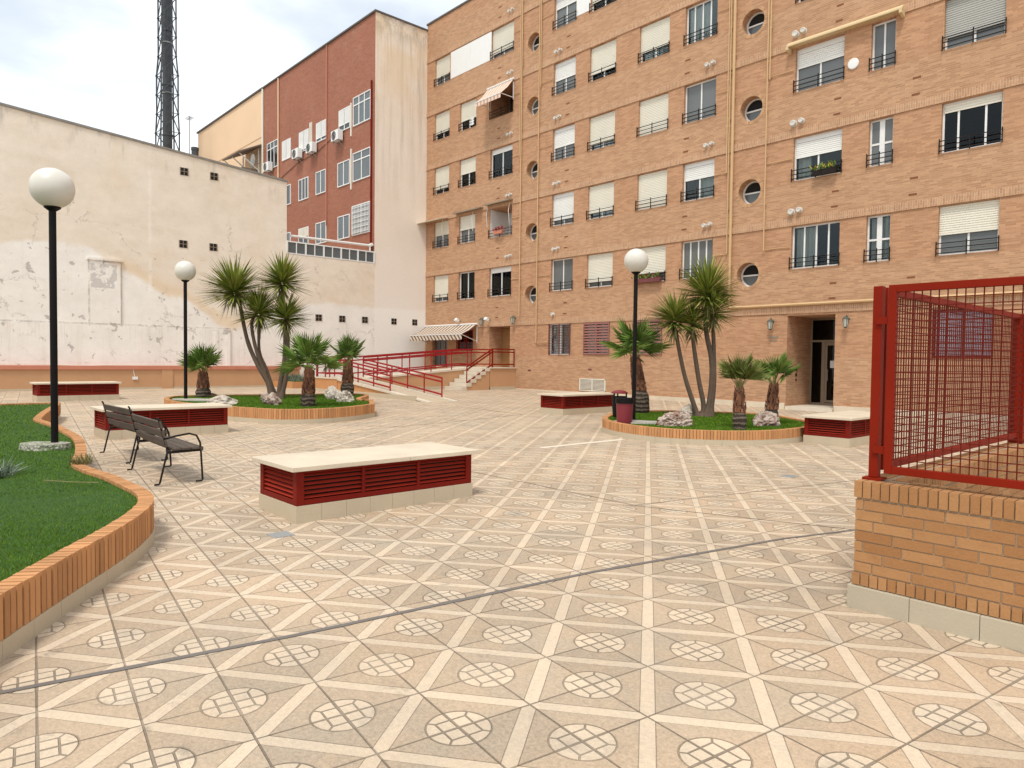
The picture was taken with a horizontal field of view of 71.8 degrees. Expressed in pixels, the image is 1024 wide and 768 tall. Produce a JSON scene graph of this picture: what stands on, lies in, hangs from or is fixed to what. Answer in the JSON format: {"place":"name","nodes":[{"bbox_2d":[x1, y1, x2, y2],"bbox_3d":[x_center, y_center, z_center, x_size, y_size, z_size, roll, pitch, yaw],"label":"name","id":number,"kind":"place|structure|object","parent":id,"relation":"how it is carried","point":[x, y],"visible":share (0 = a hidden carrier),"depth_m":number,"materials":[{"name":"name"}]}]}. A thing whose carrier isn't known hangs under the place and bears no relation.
{"place":"outdoors","nodes":[
{"label":"outdoors","id":0,"kind":"place"},
{"bbox_2d":[0,0,465,153],"label":"sky","id":1,"kind":"structure","parent":0,"point":[92,63],"materials":[{"name":"white"}]},
{"bbox_2d":[0,387,1023,767],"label":"plaza paving","id":2,"kind":"structure","parent":0,"point":[772,653],"depth_m":4.46,"materials":[{"name":"tile"}]},
{"bbox_2d":[29,381,121,401],"bbox_3d":[-14.192,0.301,23.059,2.420,0.732,1.050,-1,3,-42],"label":"ventilation bench","id":3,"kind":"object","parent":2,"relation":"on","point":[87,390],"visible":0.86,"depth_m":22.72,"materials":[{"name":"red paint"}]},
{"bbox_2d":[0,402,154,662],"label":"brick planter","id":4,"kind":"object","parent":2,"relation":"on","point":[40,596],"visible":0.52,"depth_m":4.84,"materials":[{"name":"orange brick"}]},
{"bbox_2d":[0,404,137,580],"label":"turf","id":5,"kind":"structure","parent":4,"relation":"in","point":[40,518],"depth_m":6.64,"materials":[{"name":"plant"}]},
{"bbox_2d":[0,455,27,478],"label":"leafy plant","id":6,"kind":"object","parent":5,"relation":"on","point":[7,469],"visible":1,"depth_m":7.84,"materials":[{"name":"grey plant"}]},
{"bbox_2d":[18,441,71,450],"bbox_3d":[-6.533,0.887,9.879,0.700,0.140,0.529,1,2,6],"label":"lamp footing","id":7,"kind":"object","parent":5,"relation":"on","point":[40,446],"visible":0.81,"depth_m":9.71,"materials":[{"name":"stone"}]},
{"bbox_2d":[28,168,74,442],"bbox_3d":[-6.387,-0.983,9.855,0.550,4.005,0.550,-1,3,-42],"label":"globe lamp","id":8,"kind":"object","parent":7,"relation":"on","point":[52,191],"visible":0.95,"depth_m":9.79,"materials":[{"name":"black metal"}]},
{"bbox_2d":[100,401,167,463],"bbox_3d":[-6.102,0.736,11.383,0.598,0.873,1.600,-1,3,-43],"label":"park bench","id":9,"kind":"object","parent":2,"relation":"on","point":[121,424],"visible":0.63,"depth_m":11.18,"materials":[{"name":"wood"}]},
{"bbox_2d":[0,363,300,391],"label":"boundary wall","id":10,"kind":"structure","parent":2,"relation":"on","point":[21,377],"depth_m":29.44,"materials":[{"name":"paint"}]},
{"bbox_2d":[89,402,231,439],"bbox_3d":[-7.120,0.807,14.438,2.420,0.732,1.050,-1,3,-42],"label":"ventilation bench","id":11,"kind":"object","parent":2,"relation":"on","point":[197,418],"visible":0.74,"depth_m":14.23,"materials":[{"name":"red paint"}]},
{"bbox_2d":[127,410,203,485],"bbox_3d":[-4.803,0.831,9.757,0.598,0.873,1.600,-1,2,-40],"label":"park bench","id":12,"kind":"object","parent":2,"relation":"on","point":[174,444],"visible":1,"depth_m":9.40,"materials":[{"name":"wood"}]},
{"bbox_2d":[154,0,180,150],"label":"lattice mast","id":13,"kind":"object","parent":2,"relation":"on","point":[166,78],"visible":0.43,"depth_m":54.05,"materials":[{"name":"grey metal"}]},
{"bbox_2d":[0,102,374,376],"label":"plastered building","id":14,"kind":"structure","parent":2,"relation":"on","point":[137,220],"depth_m":29.71,"materials":[{"name":"white paint"}]},
{"bbox_2d":[286,235,374,263],"bbox_3d":[-9.117,-6.854,35.693,4.851,1.104,0.345,-1,3,-42],"label":"terrace balustrade","id":15,"kind":"object","parent":14,"relation":"on","point":[318,250],"visible":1,"depth_m":35.57,"materials":[{"name":"white metal"}]},
{"bbox_2d":[196,87,261,172],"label":"cream building","id":16,"kind":"structure","parent":2,"relation":"on","point":[234,129],"depth_m":51.19,"materials":[{"name":"beige paint"}]},
{"bbox_2d":[222,144,261,171],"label":"terrace canopy","id":17,"kind":"object","parent":16,"relation":"attached to","point":[242,152],"visible":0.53,"depth_m":47.93,"materials":[{"name":"white metal"}]},
{"bbox_2d":[164,393,374,423],"bbox_3d":[-6.271,0.703,19.405,5.886,0.584,5.948,0,2,-26],"label":"brick planter","id":18,"kind":"object","parent":2,"relation":"on","point":[290,416],"visible":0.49,"depth_m":17.02,"materials":[{"name":"orange brick"}]},
{"bbox_2d":[170,394,368,408],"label":"turf","id":19,"kind":"structure","parent":18,"relation":"in","point":[293,401],"depth_m":19.08,"materials":[{"name":"plant"}]},
{"bbox_2d":[174,261,195,398],"bbox_3d":[-9.013,-1.384,19.528,0.550,4.005,0.550,-1,3,-42],"label":"globe lamp","id":20,"kind":"object","parent":19,"relation":"on","point":[185,272],"visible":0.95,"depth_m":19.45,"materials":[{"name":"black metal"}]},
{"bbox_2d":[175,341,222,396],"bbox_3d":[-9.115,-0.403,20.773,1.329,1.779,1.526,0,2,-5],"label":"fan palm","id":21,"kind":"object","parent":19,"relation":"on","point":[200,357],"visible":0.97,"depth_m":20.63,"materials":[{"name":"green plant"}]},
{"bbox_2d":[196,249,312,397],"bbox_3d":[-7.521,-1.716,20.535,3.547,4.481,2.311,1,2,9],"label":"yucca tree","id":22,"kind":"object","parent":19,"relation":"on","point":[230,282],"visible":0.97,"depth_m":20.48,"materials":[{"name":"green plant"}]},
{"bbox_2d":[273,331,346,406],"bbox_3d":[-5.186,-0.383,18.165,1.947,2.089,1.839,-1,3,-42],"label":"fan palm","id":23,"kind":"object","parent":19,"relation":"on","point":[308,349],"visible":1,"depth_m":17.92,"materials":[{"name":"green plant"}]},
{"bbox_2d":[329,334,364,394],"bbox_3d":[-5.211,-0.622,22.402,1.232,2.184,1.639,0,2,-15],"label":"fan palm","id":24,"kind":"object","parent":19,"relation":"on","point":[348,347],"visible":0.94,"depth_m":22.30,"materials":[{"name":"green plant"}]},
{"bbox_2d":[272,373,303,387],"bbox_3d":[-10.057,-0.130,32.906,1.316,0.827,2.150,-1,3,-42],"label":"flower bed","id":25,"kind":"object","parent":2,"relation":"on","point":[295,380],"visible":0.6,"depth_m":32.12,"materials":[{"name":"brick"}]},
{"bbox_2d":[262,9,427,374],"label":"red brick building","id":26,"kind":"structure","parent":2,"relation":"on","point":[361,83],"depth_m":38.73,"materials":[{"name":"brown brick"}]},
{"bbox_2d":[298,176,308,200],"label":"window","id":27,"kind":"structure","parent":26,"relation":"in","point":[303,184],"depth_m":43.27,"materials":[{"name":"white metal"}]},
{"bbox_2d":[316,169,325,194],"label":"window","id":28,"kind":"structure","parent":26,"relation":"in","point":[320,175],"depth_m":41.53,"materials":[{"name":"glass"}]},
{"bbox_2d":[337,159,349,187],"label":"window","id":29,"kind":"structure","parent":26,"relation":"in","point":[343,168],"depth_m":39.50,"materials":[{"name":"glass"}]},
{"bbox_2d":[337,214,349,239],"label":"window","id":30,"kind":"structure","parent":26,"relation":"in","point":[343,222],"depth_m":39.58,"materials":[{"name":"glass"}]},
{"bbox_2d":[339,105,349,130],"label":"window","id":31,"kind":"structure","parent":26,"relation":"in","point":[344,114],"depth_m":39.32,"materials":[{"name":"white metal"}]},
{"bbox_2d":[351,201,369,235],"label":"window","id":32,"kind":"structure","parent":26,"relation":"in","point":[360,213],"depth_m":38.13,"materials":[{"name":"white metal"}]},
{"bbox_2d":[353,89,369,126],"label":"window","id":33,"kind":"structure","parent":26,"relation":"in","point":[361,103],"depth_m":38.01,"materials":[{"name":"white metal"}]},
{"bbox_2d":[353,147,369,181],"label":"window","id":34,"kind":"structure","parent":26,"relation":"in","point":[361,159],"depth_m":38.03,"materials":[{"name":"glass"}]},
{"bbox_2d":[252,442,478,523],"bbox_3d":[-1.655,1.174,8.309,2.420,0.732,1.050,-1,3,-42],"label":"ventilation bench","id":35,"kind":"object","parent":2,"relation":"on","point":[301,487],"visible":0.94,"depth_m":7.83,"materials":[{"name":"metal"}]},
{"bbox_2d":[315,366,515,402],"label":"access ramp","id":36,"kind":"structure","parent":2,"relation":"on","point":[491,378],"depth_m":31.99,"materials":[{"name":"concrete"}]},
{"bbox_2d":[316,359,390,390],"bbox_3d":[-6.481,-0.385,28.408,0.060,1.258,5.952,-1,3,-42],"label":"handrail","id":37,"kind":"object","parent":36,"relation":"on","point":[358,378],"visible":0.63,"depth_m":27.43,"materials":[{"name":"metal"}]},
{"bbox_2d":[325,349,467,376],"bbox_3d":[-5.086,-0.998,32.726,7.752,1.388,0.060,-1,3,-42],"label":"handrail","id":38,"kind":"object","parent":36,"relation":"on","point":[424,366],"visible":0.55,"depth_m":33.13,"materials":[{"name":"metal"}]},
{"bbox_2d":[363,358,442,396],"bbox_3d":[-4.413,-0.246,27.783,0.060,1.487,5.652,-1,3,-42],"label":"handrail","id":39,"kind":"object","parent":36,"relation":"on","point":[407,373],"visible":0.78,"depth_m":27.38,"materials":[{"name":"metal"}]},
{"bbox_2d":[363,349,489,374],"bbox_3d":[-3.693,-0.968,32.297,7.052,1.388,0.060,-1,3,-42],"label":"handrail","id":40,"kind":"object","parent":36,"relation":"on","point":[431,355],"visible":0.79,"depth_m":32.26,"materials":[{"name":"metal"}]},
{"bbox_2d":[0,529,855,693],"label":"expansion joint","id":41,"kind":"object","parent":2,"relation":"on","point":[208,651],"visible":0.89,"depth_m":4.49,"materials":[{"name":"metal"}]},
{"bbox_2d":[537,392,616,414],"bbox_3d":[1.994,0.641,21.243,2.420,0.732,1.050,-1,3,-42],"label":"ventilation bench","id":42,"kind":"object","parent":2,"relation":"on","point":[570,403],"visible":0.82,"depth_m":20.70,"materials":[{"name":"red paint"}]},
{"bbox_2d":[602,410,804,445],"bbox_3d":[4.494,1.033,16.622,5.413,0.508,4.797,-1,3,-42],"label":"brick planter","id":43,"kind":"object","parent":2,"relation":"on","point":[711,437],"visible":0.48,"depth_m":14.23,"materials":[{"name":"orange brick"}]},
{"bbox_2d":[608,411,803,430],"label":"turf","id":44,"kind":"structure","parent":43,"relation":"in","point":[720,421],"depth_m":16.01,"materials":[{"name":"plant"}]},
{"bbox_2d":[614,420,656,423],"bbox_3d":[2.872,0.873,15.723,1.311,0.095,0.686,1,2,8],"label":"lamp footing","id":45,"kind":"object","parent":44,"relation":"on","point":[642,422],"visible":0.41,"depth_m":15.44,"materials":[{"name":"concrete"}]},
{"bbox_2d":[615,397,633,423],"bbox_3d":[2.590,0.601,15.654,0.733,0.600,0.423,-1,3,-42],"label":"litter bin","id":46,"kind":"object","parent":45,"relation":"on","point":[624,408],"visible":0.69,"depth_m":15.39,"materials":[{"name":"red plastic"}]},
{"bbox_2d":[598,316,673,412],"bbox_3d":[3.151,-0.490,18.392,2.013,2.628,2.010,-1,3,-42],"label":"fan palm","id":47,"kind":"object","parent":44,"relation":"on","point":[646,339],"visible":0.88,"depth_m":18.23,"materials":[{"name":"green plant"}]},
{"bbox_2d":[624,249,647,419],"bbox_3d":[2.805,-1.077,16.155,0.550,4.005,0.550,-1,3,-42],"label":"globe lamp","id":48,"kind":"object","parent":44,"relation":"on","point":[635,262],"visible":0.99,"depth_m":16.08,"materials":[{"name":"black metal"}]},
{"bbox_2d":[656,410,692,426],"bbox_3d":[3.511,0.804,15.310,0.825,0.490,0.629,1,2,0],"label":"rock","id":49,"kind":"object","parent":44,"relation":"on","point":[678,418],"visible":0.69,"depth_m":15.12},
{"bbox_2d":[644,253,744,416],"bbox_3d":[4.490,-1.235,17.564,2.605,4.269,1.912,1,2,-4],"label":"yucca tree","id":50,"kind":"object","parent":44,"relation":"on","point":[711,299],"visible":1,"depth_m":17.45,"materials":[{"name":"green plant"}]},
{"bbox_2d":[716,349,773,429],"bbox_3d":[4.719,0.143,14.640,1.030,1.735,1.251,-1,3,-42],"label":"fan palm","id":51,"kind":"object","parent":44,"relation":"on","point":[742,369],"visible":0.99,"depth_m":14.55,"materials":[{"name":"green plant"}]},
{"bbox_2d":[752,411,780,425],"bbox_3d":[5.590,0.840,15.547,0.591,0.511,0.428,1,2,16],"label":"rock","id":52,"kind":"object","parent":44,"relation":"on","point":[764,418],"visible":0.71,"depth_m":15.43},
{"bbox_2d":[752,349,802,415],"bbox_3d":[5.871,0.085,16.017,1.128,1.773,1.377,-1,3,-42],"label":"fan palm","id":53,"kind":"object","parent":44,"relation":"on","point":[781,364],"visible":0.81,"depth_m":15.92,"materials":[{"name":"green plant"}]},
{"bbox_2d":[425,0,1023,424],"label":"apartment building","id":54,"kind":"structure","parent":2,"relation":"on","point":[669,138],"depth_m":25.63,"materials":[{"name":"brick"}]},
{"bbox_2d":[432,275,447,301],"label":"window","id":55,"kind":"structure","parent":54,"relation":"in","point":[441,282],"depth_m":38.49,"materials":[{"name":"white metal"}]},
{"bbox_2d":[432,220,448,248],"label":"window","id":56,"kind":"structure","parent":54,"relation":"in","point":[441,241],"depth_m":38.38,"materials":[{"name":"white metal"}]},
{"bbox_2d":[433,165,448,194],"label":"window","id":57,"kind":"structure","parent":54,"relation":"in","point":[442,174],"depth_m":38.28,"materials":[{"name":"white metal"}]},
{"bbox_2d":[435,340,446,365],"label":"window","id":58,"kind":"structure","parent":54,"relation":"in","point":[439,344],"depth_m":38.83,"materials":[{"name":"grey glass"}]},
{"bbox_2d":[433,110,449,140],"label":"window","id":59,"kind":"structure","parent":54,"relation":"in","point":[443,119],"depth_m":38.22,"materials":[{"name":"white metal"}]},
{"bbox_2d":[434,55,449,85],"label":"window","id":60,"kind":"structure","parent":54,"relation":"in","point":[443,65],"depth_m":38.08,"materials":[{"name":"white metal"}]},
{"bbox_2d":[410,323,477,343],"bbox_3d":[-3.645,-2.648,37.094,1.458,1.030,5.120,-1,3,-42],"label":"awning","id":61,"kind":"object","parent":54,"relation":"attached to","point":[443,332],"visible":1,"depth_m":36.78,"materials":[{"name":"fabric"}]},
{"bbox_2d":[457,271,474,299],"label":"window","id":62,"kind":"structure","parent":54,"relation":"in","point":[467,279],"depth_m":36.89,"materials":[{"name":"white metal"}]},
{"bbox_2d":[457,214,474,243],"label":"window","id":63,"kind":"structure","parent":54,"relation":"in","point":[467,234],"depth_m":36.74,"materials":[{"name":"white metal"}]},
{"bbox_2d":[458,156,475,187],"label":"window","id":64,"kind":"structure","parent":54,"relation":"in","point":[468,166],"depth_m":36.61,"materials":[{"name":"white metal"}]},
{"bbox_2d":[458,99,475,131],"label":"window","id":65,"kind":"structure","parent":54,"relation":"in","point":[468,111],"depth_m":36.59,"materials":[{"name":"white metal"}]},
{"bbox_2d":[475,77,513,108],"bbox_3d":[-0.873,-14.041,34.146,0.958,1.199,2.070,-1,3,-42],"label":"awning","id":66,"kind":"object","parent":54,"relation":"attached to","point":[492,93],"visible":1,"depth_m":34.01,"materials":[{"name":"beige fabric"}]},
{"bbox_2d":[487,266,510,296],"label":"window","id":67,"kind":"structure","parent":54,"relation":"in","point":[500,277],"depth_m":34.86,"materials":[{"name":"white metal"}]},
{"bbox_2d":[489,144,512,178],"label":"window","id":68,"kind":"structure","parent":54,"relation":"in","point":[502,158],"depth_m":34.68,"materials":[{"name":"glass"}]},
{"bbox_2d":[490,21,513,59],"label":"window","id":69,"kind":"structure","parent":54,"relation":"in","point":[503,38],"depth_m":34.43,"materials":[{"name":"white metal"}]},
{"bbox_2d":[502,327,509,366],"bbox_3d":[0.013,-1.835,35.419,0.080,2.020,1.550,-1,3,-42],"label":"door","id":70,"kind":"structure","parent":54,"relation":"in","point":[505,330],"depth_m":35.72,"materials":[{"name":"brown wood"}]},
{"bbox_2d":[548,323,570,354],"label":"barred window","id":71,"kind":"structure","parent":54,"relation":"in","point":[556,335],"depth_m":32.00,"materials":[{"name":"white metal"}]},
{"bbox_2d":[549,258,572,291],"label":"window","id":72,"kind":"structure","parent":54,"relation":"in","point":[562,268],"depth_m":31.71,"materials":[{"name":"white metal"}]},
{"bbox_2d":[550,191,573,226],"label":"window","id":73,"kind":"structure","parent":54,"relation":"in","point":[563,213],"depth_m":31.60,"materials":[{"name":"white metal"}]},
{"bbox_2d":[551,124,574,161],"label":"window","id":74,"kind":"structure","parent":54,"relation":"in","point":[564,139],"depth_m":31.51,"materials":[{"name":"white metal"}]},
{"bbox_2d":[552,56,575,94],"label":"window","id":75,"kind":"structure","parent":54,"relation":"in","point":[565,71],"depth_m":31.41,"materials":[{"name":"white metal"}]},
{"bbox_2d":[552,0,576,29],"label":"window","id":76,"kind":"structure","parent":54,"relation":"in","point":[566,11],"depth_m":31.38,"materials":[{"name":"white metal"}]},
{"bbox_2d":[583,322,609,354],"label":"barred window","id":77,"kind":"structure","parent":54,"relation":"in","point":[600,331],"depth_m":30.17,"materials":[{"name":"red paint"}]},
{"bbox_2d":[585,252,612,288],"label":"window","id":78,"kind":"structure","parent":54,"relation":"in","point":[600,271],"depth_m":30.03,"materials":[{"name":"white metal"}]},
{"bbox_2d":[586,182,613,219],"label":"window","id":79,"kind":"structure","parent":54,"relation":"in","point":[601,197],"depth_m":29.93,"materials":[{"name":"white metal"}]},
{"bbox_2d":[587,111,614,151],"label":"window","id":80,"kind":"structure","parent":54,"relation":"in","point":[602,130],"depth_m":29.87,"materials":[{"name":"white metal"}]},
{"bbox_2d":[588,39,615,82],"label":"window","id":81,"kind":"structure","parent":54,"relation":"in","point":[603,61],"depth_m":29.75,"materials":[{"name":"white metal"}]},
{"bbox_2d":[635,169,666,210],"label":"window","id":82,"kind":"structure","parent":54,"relation":"in","point":[652,186],"depth_m":27.95,"materials":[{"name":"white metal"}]},
{"bbox_2d":[638,245,665,280],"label":"window","id":83,"kind":"structure","parent":54,"relation":"in","point":[656,255],"depth_m":27.91,"materials":[{"name":"white metal"}]},
{"bbox_2d":[636,93,668,137],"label":"window","id":84,"kind":"structure","parent":54,"relation":"in","point":[653,111],"depth_m":27.86,"materials":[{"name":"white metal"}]},
{"bbox_2d":[638,16,669,63],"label":"window","id":85,"kind":"structure","parent":54,"relation":"in","point":[654,36],"depth_m":27.80,"materials":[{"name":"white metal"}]},
{"bbox_2d":[679,238,712,279],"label":"window","id":86,"kind":"structure","parent":54,"relation":"in","point":[699,247],"depth_m":26.61,"materials":[{"name":"white metal"}]},
{"bbox_2d":[680,158,714,202],"bbox_3d":[7.013,-7.580,26.407,0.386,1.440,1.436,-1,3,-42],"label":"window","id":87,"kind":"structure","parent":54,"relation":"in","point":[703,171],"depth_m":26.40,"materials":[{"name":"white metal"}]},
{"bbox_2d":[682,78,715,124],"bbox_3d":[6.991,-10.497,26.261,0.238,1.440,1.436,-1,3,-42],"label":"window","id":88,"kind":"structure","parent":54,"relation":"in","point":[700,97],"depth_m":26.31,"materials":[{"name":"glass"}]},
{"bbox_2d":[683,0,717,45],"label":"window","id":89,"kind":"structure","parent":54,"relation":"in","point":[701,18],"depth_m":26.40,"materials":[{"name":"white metal"}]},
{"bbox_2d":[733,259,761,289],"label":"round window","id":90,"kind":"structure","parent":54,"relation":"in","point":[750,273],"depth_m":25.09,"materials":[{"name":"brick"}]},
{"bbox_2d":[735,176,763,206],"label":"round window","id":91,"kind":"structure","parent":54,"relation":"in","point":[751,192],"depth_m":25.00,"materials":[{"name":"brick"}]},
{"bbox_2d":[737,92,765,124],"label":"round window","id":92,"kind":"structure","parent":54,"relation":"in","point":[755,108],"depth_m":24.90,"materials":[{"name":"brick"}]},
{"bbox_2d":[739,5,767,38],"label":"round window","id":93,"kind":"structure","parent":54,"relation":"in","point":[755,25],"depth_m":24.80,"materials":[{"name":"brick"}]},
{"bbox_2d":[789,221,839,269],"bbox_3d":[9.967,-4.517,23.176,0.386,1.440,1.666,-1,3,-42],"label":"window","id":94,"kind":"structure","parent":54,"relation":"in","point":[807,238],"depth_m":23.46,"materials":[{"name":"white metal"}]},
{"bbox_2d":[791,128,841,181],"bbox_3d":[10.002,-7.435,23.081,0.390,1.440,1.666,-1,3,-42],"label":"window","id":95,"kind":"structure","parent":54,"relation":"in","point":[831,141],"depth_m":23.19,"materials":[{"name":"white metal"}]},
{"bbox_2d":[793,35,844,92],"bbox_3d":[9.979,-10.352,22.933,0.238,1.440,1.666,-1,3,-42],"label":"window","id":96,"kind":"structure","parent":54,"relation":"in","point":[822,63],"depth_m":22.97,"materials":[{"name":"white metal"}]},
{"bbox_2d":[809,317,834,405],"bbox_3d":[11.074,-0.773,24.413,0.132,3.040,1.600,-1,3,-42],"label":"entrance door","id":97,"kind":"structure","parent":54,"relation":"in","point":[822,349],"depth_m":24.69,"materials":[{"name":"glass"}]},
{"bbox_2d":[809,160,837,176],"bbox_3d":[9.990,-6.941,22.692,0.432,0.439,0.940,-1,3,-42],"label":"flower box","id":98,"kind":"object","parent":54,"relation":"attached to","point":[823,171],"visible":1,"depth_m":22.64,"materials":[{"name":"metal"}]},
{"bbox_2d":[786,4,904,54],"bbox_3d":[10.356,-11.088,22.197,0.280,0.349,3.570,-1,3,-42],"label":"rolled awning","id":99,"kind":"object","parent":54,"relation":"attached to","point":[900,9],"visible":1,"depth_m":22.03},
{"bbox_2d":[863,214,890,262],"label":"window","id":100,"kind":"structure","parent":54,"relation":"in","point":[880,246],"depth_m":21.75,"materials":[{"name":"white metal"}]},
{"bbox_2d":[866,117,892,167],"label":"window","id":101,"kind":"structure","parent":54,"relation":"in","point":[881,132],"depth_m":21.62,"materials":[{"name":"white metal"}]},
{"bbox_2d":[868,18,895,71],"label":"window","id":102,"kind":"structure","parent":54,"relation":"in","point":[884,34],"depth_m":21.53,"materials":[{"name":"white metal"}]},
{"bbox_2d":[931,309,991,357],"bbox_3d":[12.741,-1.438,20.005,0.180,1.380,1.510,-1,3,-42],"label":"barred window","id":103,"kind":"structure","parent":54,"relation":"in","point":[945,309],"depth_m":20.02,"materials":[{"name":"red paint"}]},
{"bbox_2d":[935,199,999,256],"bbox_3d":[12.820,-4.375,19.888,0.238,1.440,1.556,-1,3,-42],"label":"window","id":104,"kind":"structure","parent":54,"relation":"in","point":[973,227],"depth_m":19.90,"materials":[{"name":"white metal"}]},
{"bbox_2d":[938,91,1002,153],"bbox_3d":[12.854,-7.293,19.791,0.238,1.440,1.556,-1,3,-42],"label":"window","id":105,"kind":"structure","parent":54,"relation":"in","point":[977,121],"depth_m":19.82,"materials":[{"name":"glass"}]},
{"bbox_2d":[941,0,1006,50],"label":"window","id":106,"kind":"structure","parent":54,"relation":"in","point":[967,21],"depth_m":19.76,"materials":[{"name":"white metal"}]},
{"bbox_2d":[800,410,898,447],"bbox_3d":[7.202,1.005,15.071,2.420,0.732,1.050,-1,3,-42],"label":"ventilation bench","id":107,"kind":"object","parent":2,"relation":"on","point":[848,429],"visible":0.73,"depth_m":14.35,"materials":[{"name":"red paint"}]},
{"bbox_2d":[847,443,1023,652],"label":"brick parapet","id":108,"kind":"structure","parent":2,"relation":"on","point":[943,556],"depth_m":4.56,"materials":[{"name":"orange brick"}]},
{"bbox_2d":[862,276,1023,489],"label":"wire fence","id":109,"kind":"object","parent":108,"relation":"on","point":[885,378],"visible":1,"depth_m":4.92,"materials":[{"name":"red metal"}]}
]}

